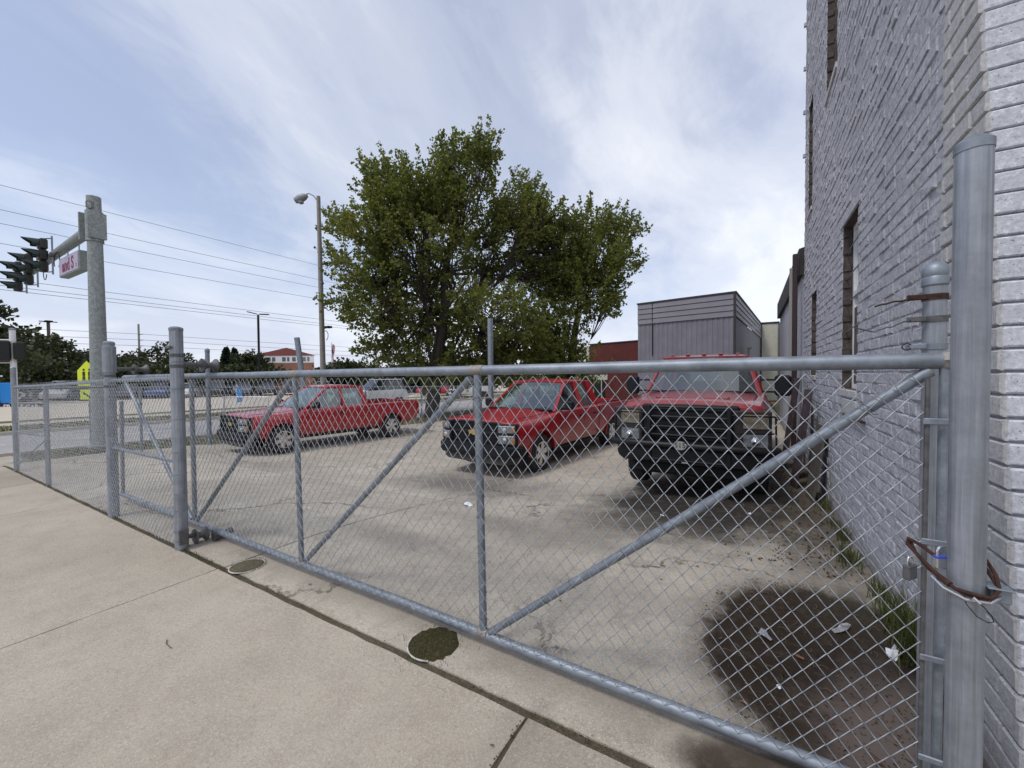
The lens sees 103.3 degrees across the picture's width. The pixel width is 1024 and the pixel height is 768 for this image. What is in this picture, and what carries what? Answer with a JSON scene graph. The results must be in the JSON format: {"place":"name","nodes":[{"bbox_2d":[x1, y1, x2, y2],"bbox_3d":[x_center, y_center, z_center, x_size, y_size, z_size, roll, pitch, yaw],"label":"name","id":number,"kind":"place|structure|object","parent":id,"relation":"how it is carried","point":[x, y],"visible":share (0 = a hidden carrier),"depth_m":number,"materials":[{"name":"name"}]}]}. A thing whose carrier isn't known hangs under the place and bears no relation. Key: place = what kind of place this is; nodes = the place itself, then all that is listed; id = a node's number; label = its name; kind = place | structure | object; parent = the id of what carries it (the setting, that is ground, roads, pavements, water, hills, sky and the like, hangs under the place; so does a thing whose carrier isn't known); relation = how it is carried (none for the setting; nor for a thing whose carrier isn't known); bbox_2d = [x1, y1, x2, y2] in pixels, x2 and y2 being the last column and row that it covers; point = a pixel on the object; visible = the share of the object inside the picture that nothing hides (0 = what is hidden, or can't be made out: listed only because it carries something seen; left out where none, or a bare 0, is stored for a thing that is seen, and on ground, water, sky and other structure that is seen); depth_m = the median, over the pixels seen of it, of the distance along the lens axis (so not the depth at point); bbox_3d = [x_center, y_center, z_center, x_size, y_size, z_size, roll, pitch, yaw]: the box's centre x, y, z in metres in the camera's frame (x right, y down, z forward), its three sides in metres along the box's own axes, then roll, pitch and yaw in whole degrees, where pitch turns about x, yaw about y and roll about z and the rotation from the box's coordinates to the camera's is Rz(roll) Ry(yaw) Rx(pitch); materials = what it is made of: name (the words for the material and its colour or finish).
{"place":"outdoors","nodes":[
{"label":"outdoors","id":0,"kind":"place"},
{"bbox_2d":[0,456,12,464],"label":"sidewalk corner","id":1,"kind":"object","parent":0,"point":[4,459],"visible":0.09,"depth_m":10.79,"materials":[{"name":"concrete"}]},
{"bbox_2d":[0,328,29,464],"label":"pedestrian signal","id":2,"kind":"object","parent":1,"relation":"on","point":[12,350],"visible":0.66,"depth_m":9.70,"materials":[{"name":"white paint"}]},
{"bbox_2d":[0,278,370,325],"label":"overhead wire","id":3,"kind":"object","parent":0,"point":[173,300],"visible":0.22,"depth_m":20.28,"materials":[{"name":"grey"}]},
{"bbox_2d":[0,285,455,338],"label":"overhead wire","id":4,"kind":"object","parent":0,"point":[175,306],"visible":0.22,"depth_m":20.21,"materials":[{"name":"grey"}]},
{"bbox_2d":[0,289,469,341],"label":"overhead wire","id":5,"kind":"object","parent":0,"point":[174,309],"visible":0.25,"depth_m":20.13,"materials":[{"name":"grey"}]},
{"bbox_2d":[0,398,497,452],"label":"road","id":6,"kind":"structure","parent":0,"point":[6,444],"depth_m":15.74,"materials":[{"name":"asphalt"}]},
{"bbox_2d":[77,361,90,442],"bbox_3d":[-13.664,0.630,13.083,0.720,2.740,0.068,0,1,8],"label":"crossing sign","id":7,"kind":"object","parent":6,"relation":"on","point":[83,371],"visible":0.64,"depth_m":13.05,"materials":[{"name":"yellow metal"}]},
{"bbox_2d":[293,193,331,384],"bbox_3d":[-9.811,-3.823,20.100,1.829,11.251,0.400,0,1,5],"label":"street lamp","id":8,"kind":"object","parent":6,"relation":"on","point":[300,198],"visible":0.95,"depth_m":20.01,"materials":[{"name":"metal"}]},
{"bbox_2d":[0,394,501,431],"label":"verge","id":9,"kind":"structure","parent":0,"point":[162,419],"depth_m":19.49,"materials":[{"name":"green plant"}]},
{"bbox_2d":[0,393,502,425],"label":"pavement","id":10,"kind":"structure","parent":0,"point":[9,424],"depth_m":22.54,"materials":[{"name":"concrete"}]},
{"bbox_2d":[0,392,503,423],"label":"verge","id":11,"kind":"structure","parent":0,"point":[2,422],"depth_m":23.31,"materials":[{"name":"green plant"}]},
{"bbox_2d":[0,386,508,421],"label":"car park","id":12,"kind":"structure","parent":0,"point":[5,413],"depth_m":30.15,"materials":[{"name":"grey asphalt"}]},
{"bbox_2d":[0,383,42,406],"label":"roadside sign","id":13,"kind":"object","parent":12,"relation":"on","point":[5,393],"visible":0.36,"depth_m":29.91,"materials":[{"name":"blue metal"}]},
{"bbox_2d":[0,337,49,403],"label":"hedge","id":14,"kind":"object","parent":12,"relation":"on","point":[37,357],"visible":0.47,"depth_m":32.62,"materials":[{"name":"green plant"}]},
{"bbox_2d":[39,320,57,356],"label":"car park lamp","id":15,"kind":"object","parent":12,"relation":"on","point":[48,322],"visible":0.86,"depth_m":44.91,"materials":[{"name":"brown"}]},
{"bbox_2d":[38,381,77,400],"bbox_3d":[-41.909,0.618,37.821,1.840,1.807,4.300,-1,2,-27],"label":"parked car","id":16,"kind":"object","parent":12,"relation":"on","point":[54,394],"visible":0.34,"depth_m":36.59,"materials":[{"name":"white paint"}]},
{"bbox_2d":[5,354,165,400],"bbox_3d":[-42.033,-0.276,41.078,8.421,5.391,12.486,0,2,30],"label":"hedge","id":17,"kind":"object","parent":12,"relation":"on","point":[54,371],"visible":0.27,"depth_m":38.78,"materials":[{"name":"green plant"}]},
{"bbox_2d":[116,384,148,398],"bbox_3d":[-37.552,0.709,39.900,1.840,1.455,4.300,-1,1,-25],"label":"parked car","id":18,"kind":"object","parent":12,"relation":"on","point":[117,394],"visible":0.31,"depth_m":39.08,"materials":[{"name":"grey paint"}]},
{"bbox_2d":[143,383,169,398],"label":"parked car","id":19,"kind":"object","parent":12,"relation":"on","point":[156,385],"visible":0.48,"depth_m":40.01,"materials":[{"name":"blue paint"}]},
{"bbox_2d":[137,362,221,396],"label":"hedge","id":20,"kind":"object","parent":12,"relation":"on","point":[164,369],"visible":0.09,"depth_m":45.95,"materials":[{"name":"green plant"}]},
{"bbox_2d":[185,383,202,396],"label":"parked car","id":21,"kind":"object","parent":12,"relation":"on","point":[197,390],"visible":0.3,"depth_m":41.89,"materials":[{"name":"white paint"}]},
{"bbox_2d":[203,379,229,395],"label":"parked car","id":22,"kind":"object","parent":12,"relation":"on","point":[222,383],"visible":0.66,"depth_m":42.95,"materials":[{"name":"black paint"}]},
{"bbox_2d":[219,346,233,366],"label":"conifer","id":23,"kind":"object","parent":12,"relation":"on","point":[225,357],"visible":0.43,"depth_m":54.61,"materials":[{"name":"green plant"}]},
{"bbox_2d":[232,382,252,395],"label":"parked car","id":24,"kind":"object","parent":12,"relation":"on","point":[244,390],"visible":0.6,"depth_m":43.60,"materials":[{"name":"grey paint"}]},
{"bbox_2d":[194,361,290,394],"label":"hedge","id":25,"kind":"object","parent":12,"relation":"on","point":[242,367],"visible":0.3,"depth_m":49.18,"materials":[{"name":"green plant"}]},
{"bbox_2d":[247,311,268,394],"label":"car park lamp","id":26,"kind":"object","parent":12,"relation":"on","point":[258,333],"visible":0.93,"depth_m":44.96,"materials":[{"name":"black metal"}]},
{"bbox_2d":[256,382,277,395],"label":"parked car","id":27,"kind":"object","parent":12,"relation":"on","point":[269,385],"visible":0.77,"depth_m":44.31,"materials":[{"name":"black paint"}]},
{"bbox_2d":[256,348,315,389],"bbox_3d":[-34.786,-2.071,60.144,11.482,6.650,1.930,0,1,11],"label":"brick tower building","id":28,"kind":"structure","parent":12,"relation":"on","point":[286,358],"depth_m":59.97,"materials":[{"name":"white paint"}]},
{"bbox_2d":[311,357,388,385],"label":"hedge","id":29,"kind":"object","parent":12,"relation":"on","point":[347,364],"visible":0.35,"depth_m":49.29,"materials":[{"name":"green plant"}]},
{"bbox_2d":[362,379,407,398],"bbox_3d":[-9.713,0.572,28.840,4.300,1.807,1.840,-2,2,-44],"label":"parked car","id":30,"kind":"object","parent":12,"relation":"on","point":[380,383],"visible":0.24,"depth_m":28.62,"materials":[{"name":"white paint"}]},
{"bbox_2d":[363,362,429,392],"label":"hedge","id":31,"kind":"object","parent":12,"relation":"on","point":[385,377],"visible":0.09,"depth_m":47.39,"materials":[{"name":"green plant"}]},
{"bbox_2d":[448,380,487,396],"bbox_3d":[-3.949,0.284,39.019,4.300,1.807,1.840,0,1,5],"label":"parked car","id":32,"kind":"object","parent":12,"relation":"on","point":[471,391],"visible":0.25,"depth_m":38.12,"materials":[{"name":"white paint"}]},
{"bbox_2d":[1,185,561,323],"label":"overhead wire","id":33,"kind":"object","parent":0,"point":[151,223],"visible":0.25,"depth_m":19.48,"materials":[{"name":"grey"}]},
{"bbox_2d":[0,209,582,333],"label":"overhead wire","id":34,"kind":"object","parent":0,"point":[167,246],"visible":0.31,"depth_m":19.98,"materials":[{"name":"grey"}]},
{"bbox_2d":[0,243,585,341],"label":"overhead wire","id":35,"kind":"object","parent":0,"point":[172,273],"visible":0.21,"depth_m":20.60,"materials":[{"name":"grey"}]},
{"bbox_2d":[0,223,588,337],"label":"overhead wire","id":36,"kind":"object","parent":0,"point":[163,256],"visible":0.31,"depth_m":19.69,"materials":[{"name":"grey"}]},
{"bbox_2d":[0,466,630,767],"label":"sidewalk","id":37,"kind":"structure","parent":0,"point":[97,609],"depth_m":2.15,"materials":[{"name":"concrete"}]},
{"bbox_2d":[20,400,628,461],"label":"verge","id":38,"kind":"structure","parent":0,"point":[425,421],"depth_m":13.17,"materials":[{"name":"green plant"}]},
{"bbox_2d":[23,195,118,450],"bbox_3d":[-15.181,-1.731,13.524,8.505,7.165,0.600,0,2,30],"label":"signal mast","id":39,"kind":"object","parent":38,"relation":"on","point":[92,225],"visible":0.82,"depth_m":11.39,"materials":[{"name":"metal"}]},
{"bbox_2d":[0,261,27,293],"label":"traffic light","id":40,"kind":"object","parent":39,"relation":"attached to","point":[16,286],"visible":0.71,"depth_m":14.80,"materials":[{"name":"metal"}]},
{"bbox_2d":[7,252,38,286],"bbox_3d":[-16.855,-3.997,13.994,0.550,1.240,0.680,0,2,30],"label":"traffic light","id":41,"kind":"object","parent":39,"relation":"attached to","point":[27,278],"visible":0.88,"depth_m":14.01,"materials":[{"name":"metal"}]},
{"bbox_2d":[20,236,55,274],"bbox_3d":[-15.263,-4.188,13.050,0.550,1.240,0.680,0,2,30],"label":"traffic light","id":42,"kind":"object","parent":39,"relation":"attached to","point":[40,254],"visible":1,"depth_m":13.09,"materials":[{"name":"metal"}]},
{"bbox_2d":[59,243,86,278],"bbox_3d":[-13.498,-3.838,12.465,1.950,0.940,0.234,0,2,30],"label":"street name sign","id":43,"kind":"object","parent":39,"relation":"hanging from","point":[73,264],"visible":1,"depth_m":12.18,"materials":[{"name":"metal"}]},
{"bbox_2d":[294,337,306,385],"bbox_3d":[-8.884,-0.077,17.234,0.675,3.806,0.220,0,1,2],"label":"leaning post","id":44,"kind":"object","parent":38,"relation":"on","point":[299,353],"visible":0.53,"depth_m":17.13,"materials":[{"name":"metal"}]},
{"bbox_2d":[3,466,651,767],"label":"joint bed","id":45,"kind":"object","parent":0,"point":[511,706],"visible":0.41,"depth_m":2.18,"materials":[{"name":"soil"}]},
{"bbox_2d":[11,374,173,542],"bbox_3d":[-5.876,0.727,5.410,6.351,1.685,0.077,0,2,30],"label":"chain link fence","id":46,"kind":"object","parent":45,"relation":"on","point":[46,418],"visible":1,"depth_m":4.94,"materials":[{"name":"metal"}]},
{"bbox_2d":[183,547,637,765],"bbox_3d":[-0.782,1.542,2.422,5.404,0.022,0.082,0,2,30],"label":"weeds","id":47,"kind":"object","parent":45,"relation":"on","point":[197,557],"visible":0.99,"depth_m":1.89,"materials":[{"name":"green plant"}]},
{"bbox_2d":[2,375,779,426],"bbox_3d":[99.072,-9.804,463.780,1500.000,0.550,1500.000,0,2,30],"label":"ground","id":48,"kind":"structure","parent":0,"point":[777,405],"depth_m":23.97,"materials":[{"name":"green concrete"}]},
{"bbox_2d":[10,367,19,471],"bbox_3d":[-8.619,0.638,7.028,0.070,1.870,0.070,0,2,30],"label":"fence post","id":49,"kind":"object","parent":48,"relation":"on","point":[13,375],"visible":0.68,"depth_m":7.00,"materials":[{"name":"metal"}]},
{"bbox_2d":[0,299,63,378],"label":"broadleaf tree","id":50,"kind":"object","parent":48,"relation":"on","point":[41,341],"visible":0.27,"depth_m":42.71,"materials":[{"name":"green plant"}]},
{"bbox_2d":[43,332,86,366],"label":"broadleaf tree","id":51,"kind":"object","parent":48,"relation":"on","point":[66,347],"visible":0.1,"depth_m":57.57,"materials":[{"name":"green plant"}]},
{"bbox_2d":[69,348,155,368],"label":"broadleaf tree","id":52,"kind":"object","parent":48,"relation":"on","point":[76,357],"visible":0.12,"depth_m":59.68,"materials":[{"name":"green plant"}]},
{"bbox_2d":[116,347,147,365],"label":"broadleaf tree","id":53,"kind":"object","parent":48,"relation":"on","point":[145,355],"visible":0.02,"depth_m":66.34,"materials":[{"name":"green plant"}]},
{"bbox_2d":[119,341,197,371],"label":"broadleaf tree","id":54,"kind":"object","parent":48,"relation":"on","point":[159,357],"visible":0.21,"depth_m":69.92,"materials":[{"name":"green plant"}]},
{"bbox_2d":[228,349,255,365],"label":"broadleaf tree","id":55,"kind":"object","parent":48,"relation":"on","point":[238,360],"visible":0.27,"depth_m":54.70,"materials":[{"name":"green plant"}]},
{"bbox_2d":[0,408,484,456],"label":"kerb","id":56,"kind":"structure","parent":48,"relation":"on","point":[6,454],"depth_m":13.06,"materials":[{"name":"concrete"}]},
{"bbox_2d":[0,396,498,435],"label":"kerb","id":57,"kind":"structure","parent":48,"relation":"on","point":[37,431],"depth_m":18.32,"materials":[{"name":"concrete"}]},
{"bbox_2d":[242,352,274,382],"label":"broadleaf tree","id":58,"kind":"object","parent":48,"relation":"on","point":[263,361],"visible":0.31,"depth_m":55.42,"materials":[{"name":"green plant"}]},
{"bbox_2d":[312,114,590,417],"bbox_3d":[-2.947,-5.474,21.380,15.220,14.786,9.036,-1,1,-3],"label":"maple tree","id":59,"kind":"object","parent":48,"relation":"on","point":[402,216],"visible":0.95,"depth_m":19.69,"materials":[{"name":"green plant"}]},
{"bbox_2d":[502,190,652,389],"bbox_3d":[3.493,-4.539,21.656,6.938,12.732,8.400,0,2,30],"label":"maple tree","id":60,"kind":"object","parent":48,"relation":"on","point":[585,278],"visible":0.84,"depth_m":21.44,"materials":[{"name":"green plant"}]},
{"bbox_2d":[585,330,779,401],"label":"brick warehouse","id":61,"kind":"structure","parent":48,"relation":"on","point":[621,351],"depth_m":33.58,"materials":[{"name":"red brick"}]},
{"bbox_2d":[590,375,607,397],"bbox_3d":[7.472,0.214,34.888,0.160,2.000,1.900,-2,2,-38],"label":"dock door","id":62,"kind":"structure","parent":61,"relation":"in","point":[600,386],"depth_m":34.73,"materials":[{"name":"white metal"}]},
{"bbox_2d":[777,247,804,459],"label":"wing","id":63,"kind":"structure","parent":48,"relation":"on","point":[790,310],"depth_m":8.34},
{"bbox_2d":[802,0,1023,767],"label":"brick building","id":64,"kind":"structure","parent":48,"relation":"on","point":[904,98],"depth_m":2.65,"materials":[{"name":"grey brick"}]},
{"bbox_2d":[852,221,858,388],"bbox_3d":[3.514,-0.814,4.048,0.061,1.740,0.740,0,2,30],"label":"window","id":65,"kind":"structure","parent":64,"relation":"in","point":[855,246],"depth_m":4.32,"materials":[{"name":"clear glass"}]},
{"bbox_2d":[930,133,1015,767],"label":"latch post","id":66,"kind":"object","parent":48,"relation":"on","point":[973,157],"visible":0.98,"depth_m":1.15,"materials":[{"name":"metal"}]},
{"bbox_2d":[932,546,946,568],"bbox_3d":[1.284,0.518,1.214,0.035,0.068,0.017,0,1,2],"label":"padlock","id":67,"kind":"object","parent":66,"relation":"attached to","point":[939,561],"visible":1,"depth_m":1.21,"materials":[{"name":"silver metal"}]},
{"bbox_2d":[905,536,1001,601],"bbox_3d":[1.307,0.549,1.206,0.193,0.113,0.132,1,2,41],"label":"cable loop","id":68,"kind":"object","parent":66,"relation":"attached to","point":[994,578],"visible":0.9,"depth_m":1.18,"materials":[{"name":"metal"}]},
{"bbox_2d":[902,555,916,580],"bbox_3d":[1.267,0.582,1.290,0.044,0.078,0.020,-1,1,-21],"label":"padlock","id":69,"kind":"object","parent":68,"relation":"hanging from","point":[909,571],"visible":1,"depth_m":1.28,"materials":[{"name":"metal"}]},
{"bbox_2d":[963,594,993,622],"bbox_3d":[1.298,0.626,1.126,0.059,0.067,0.014,1,2,37],"label":"wire seal","id":70,"kind":"object","parent":66,"relation":"attached to","point":[976,600],"visible":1,"depth_m":1.12,"materials":[{"name":"black metal"}]},
{"bbox_2d":[0,0,806,374],"label":"sky","id":71,"kind":"structure","parent":0,"point":[206,118],"materials":[{"name":"blue"}]},
{"bbox_2d":[0,403,989,767],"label":"parking yard","id":72,"kind":"structure","parent":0,"point":[652,737],"depth_m":3.17,"materials":[{"name":"concrete"}]},
{"bbox_2d":[101,341,148,518],"bbox_3d":[-4.525,0.538,4.772,0.127,2.070,0.394,0,2,34],"label":"gate post","id":73,"kind":"object","parent":72,"relation":"on","point":[110,368],"visible":0.92,"depth_m":4.63,"materials":[{"name":"metal"}]},
{"bbox_2d":[165,326,233,550],"bbox_3d":[-2.994,0.522,3.891,0.202,2.120,0.450,0,2,30],"label":"gate post","id":74,"kind":"object","parent":72,"relation":"on","point":[177,366],"visible":0.94,"depth_m":3.74,"materials":[{"name":"metal"}]},
{"bbox_2d":[119,349,949,767],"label":"sliding gate","id":75,"kind":"structure","parent":74,"relation":"attached to","point":[923,363],"depth_m":1.90,"materials":[{"name":"metal"}]},
{"bbox_2d":[204,348,211,444],"bbox_3d":[-9.585,0.400,12.796,0.140,3.049,0.140,0,2,30],"label":"bollard post","id":76,"kind":"object","parent":72,"relation":"on","point":[207,354],"visible":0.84,"depth_m":12.74,"materials":[{"name":"metal"}]},
{"bbox_2d":[216,396,274,427],"bbox_3d":[-8.673,1.119,13.333,1.579,1.470,0.845,-1,1,-10],"label":"chain link fence","id":77,"kind":"object","parent":72,"relation":"on","point":[245,397],"visible":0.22,"depth_m":13.03,"materials":[{"name":"grey metal"}]},
{"bbox_2d":[228,558,264,573],"bbox_3d":[-2.236,1.532,3.421,0.266,0.014,0.266,0,2,30],"label":"filled sleeve","id":78,"kind":"object","parent":72,"relation":"on","point":[245,566],"visible":1,"depth_m":3.40,"materials":[{"name":"beige concrete"}]},
{"bbox_2d":[17,385,505,465],"bbox_3d":[-4.726,0.830,15.912,4.058,2.062,18.921,1,2,36],"label":"chain link fence","id":79,"kind":"object","parent":72,"relation":"on","point":[208,419],"visible":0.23,"depth_m":10.28,"materials":[{"name":"metal"}]},
{"bbox_2d":[217,384,419,453],"bbox_3d":[-5.945,0.946,13.375,2.443,1.872,5.995,1,2,36],"label":"pickup truck","id":80,"kind":"object","parent":72,"relation":"on","point":[391,417],"visible":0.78,"depth_m":12.35,"materials":[{"name":"red paint"}]},
{"bbox_2d":[406,627,458,661],"bbox_3d":[-0.469,1.542,2.415,0.308,0.014,0.309,0,2,30],"label":"filled sleeve","id":81,"kind":"object","parent":72,"relation":"on","point":[452,638],"visible":1,"depth_m":2.39,"materials":[{"name":"brown soil"}]},
{"bbox_2d":[380,619,479,684],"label":"moss tufts","id":82,"kind":"object","parent":81,"relation":"in","point":[433,647],"visible":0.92,"depth_m":2.36,"materials":[{"name":"green plant"}]},
{"bbox_2d":[487,318,493,402],"bbox_3d":[-0.660,-0.083,12.576,0.170,3.880,0.170,0,2,30],"label":"pipe post","id":83,"kind":"object","parent":72,"relation":"on","point":[490,345],"visible":0.58,"depth_m":12.49,"materials":[{"name":"metal"}]},
{"bbox_2d":[441,378,627,471],"bbox_3d":[0.980,0.795,10.255,2.443,1.872,5.995,1,2,36],"label":"pickup truck","id":84,"kind":"object","parent":72,"relation":"on","point":[600,421],"visible":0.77,"depth_m":8.62,"materials":[{"name":"red paint"}]},
{"bbox_2d":[637,291,761,394],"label":"clad shed","id":85,"kind":"structure","parent":72,"relation":"on","point":[713,324],"depth_m":13.29,"materials":[{"name":"grey metal"}]},
{"bbox_2d":[761,321,779,400],"bbox_3d":[12.883,-1.118,20.242,0.850,3.870,0.900,0,2,30],"label":"building section","id":86,"kind":"object","parent":85,"relation":"attached to","point":[770,339],"visible":0.59,"depth_m":19.89,"materials":[{"name":"beige paint"}]},
{"bbox_2d":[611,353,791,493],"bbox_3d":[3.805,0.479,7.886,2.527,2.082,6.068,0,2,30],"label":"pickup truck","id":87,"kind":"object","parent":72,"relation":"on","point":[749,418],"visible":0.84,"depth_m":5.53,"materials":[{"name":"red paint"}]},
{"bbox_2d":[781,378,799,468],"bbox_3d":[4.899,0.686,7.142,0.230,1.589,0.260,0,1,19],"label":"board","id":88,"kind":"object","parent":72,"relation":"on","point":[793,403],"visible":0.66,"depth_m":7.09,"materials":[{"name":"brown wood"}]},
{"bbox_2d":[723,463,868,584],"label":"leaf litter","id":89,"kind":"object","parent":72,"relation":"on","point":[808,546],"visible":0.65,"depth_m":4.36,"materials":[{"name":"brown plant"}]},
{"bbox_2d":[790,389,812,488],"bbox_3d":[4.226,0.795,5.924,0.211,1.440,0.200,0,1,13],"label":"board","id":90,"kind":"object","parent":72,"relation":"on","point":[802,429],"visible":0.84,"depth_m":5.89,"materials":[{"name":"wood"}]},
{"bbox_2d":[805,423,824,502],"bbox_3d":[4.003,1.034,5.341,0.153,0.994,0.400,0,1,25],"label":"board","id":91,"kind":"object","parent":72,"relation":"on","point":[814,470],"visible":0.7,"depth_m":5.29,"materials":[{"name":"wood"}]},
{"bbox_2d":[815,492,832,513],"bbox_3d":[3.870,1.443,4.995,0.248,0.199,0.520,0,2,30],"label":"weed clump","id":92,"kind":"object","parent":72,"relation":"on","point":[825,504],"visible":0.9,"depth_m":4.96,"materials":[{"name":"green plant"}]},
{"bbox_2d":[722,585,942,749],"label":"dry stalks","id":93,"kind":"object","parent":72,"relation":"on","point":[827,668],"visible":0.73,"depth_m":2.20,"materials":[{"name":"brown plant"}]},
{"bbox_2d":[695,578,984,767],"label":"dirt crumbs","id":94,"kind":"object","parent":72,"relation":"on","point":[899,737],"visible":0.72,"depth_m":2.23,"materials":[{"name":"soil"}]},
{"bbox_2d":[829,519,852,543],"bbox_3d":[3.300,1.458,4.044,0.297,0.185,0.527,0,2,30],"label":"weed clump","id":95,"kind":"object","parent":72,"relation":"on","point":[840,533],"visible":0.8,"depth_m":4.01,"materials":[{"name":"green plant"}]},
{"bbox_2d":[831,623,850,632],"bbox_3d":[2.053,1.517,2.523,0.163,0.023,0.046,-1,1,-18],"label":"torn plastic","id":96,"kind":"object","parent":72,"relation":"on","point":[840,628],"visible":0.9,"depth_m":2.51,"materials":[{"name":"white plastic"}]},
{"bbox_2d":[830,537,865,572],"bbox_3d":[2.930,1.455,3.531,0.266,0.184,0.621,1,2,45],"label":"weed clump","id":97,"kind":"object","parent":72,"relation":"on","point":[851,558],"visible":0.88,"depth_m":3.49,"materials":[{"name":"green plant"}]},
{"bbox_2d":[832,562,914,649],"bbox_3d":[2.421,1.394,2.582,0.480,0.299,0.681,0,1,12],"label":"weed clump","id":98,"kind":"object","parent":72,"relation":"on","point":[886,618],"visible":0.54,"depth_m":2.58,"materials":[{"name":"green plant"}]},
{"bbox_2d":[862,570,887,599],"bbox_3d":[2.723,1.465,2.948,0.416,0.159,0.275,-1,2,-28],"label":"weed clump","id":99,"kind":"object","parent":72,"relation":"on","point":[880,585],"visible":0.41,"depth_m":2.95,"materials":[{"name":"green plant"}]},
{"bbox_2d":[885,644,900,661],"bbox_3d":[2.153,1.513,2.291,0.066,0.034,0.144,1,2,44],"label":"paper scrap","id":100,"kind":"object","parent":72,"relation":"on","point":[892,652],"visible":0.79,"depth_m":2.27,"materials":[{"name":"white paper"}]},
{"bbox_2d":[858,577,943,683],"bbox_3d":[2.219,1.341,2.142,0.637,0.412,0.843,0,2,30],"label":"weed clump","id":101,"kind":"object","parent":72,"relation":"on","point":[912,641],"visible":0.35,"depth_m":2.27,"materials":[{"name":"green plant"}]},
{"bbox_2d":[858,261,949,767],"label":"stub post","id":102,"kind":"object","parent":72,"relation":"on","point":[933,297],"visible":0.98,"depth_m":1.49,"materials":[{"name":"metal"}]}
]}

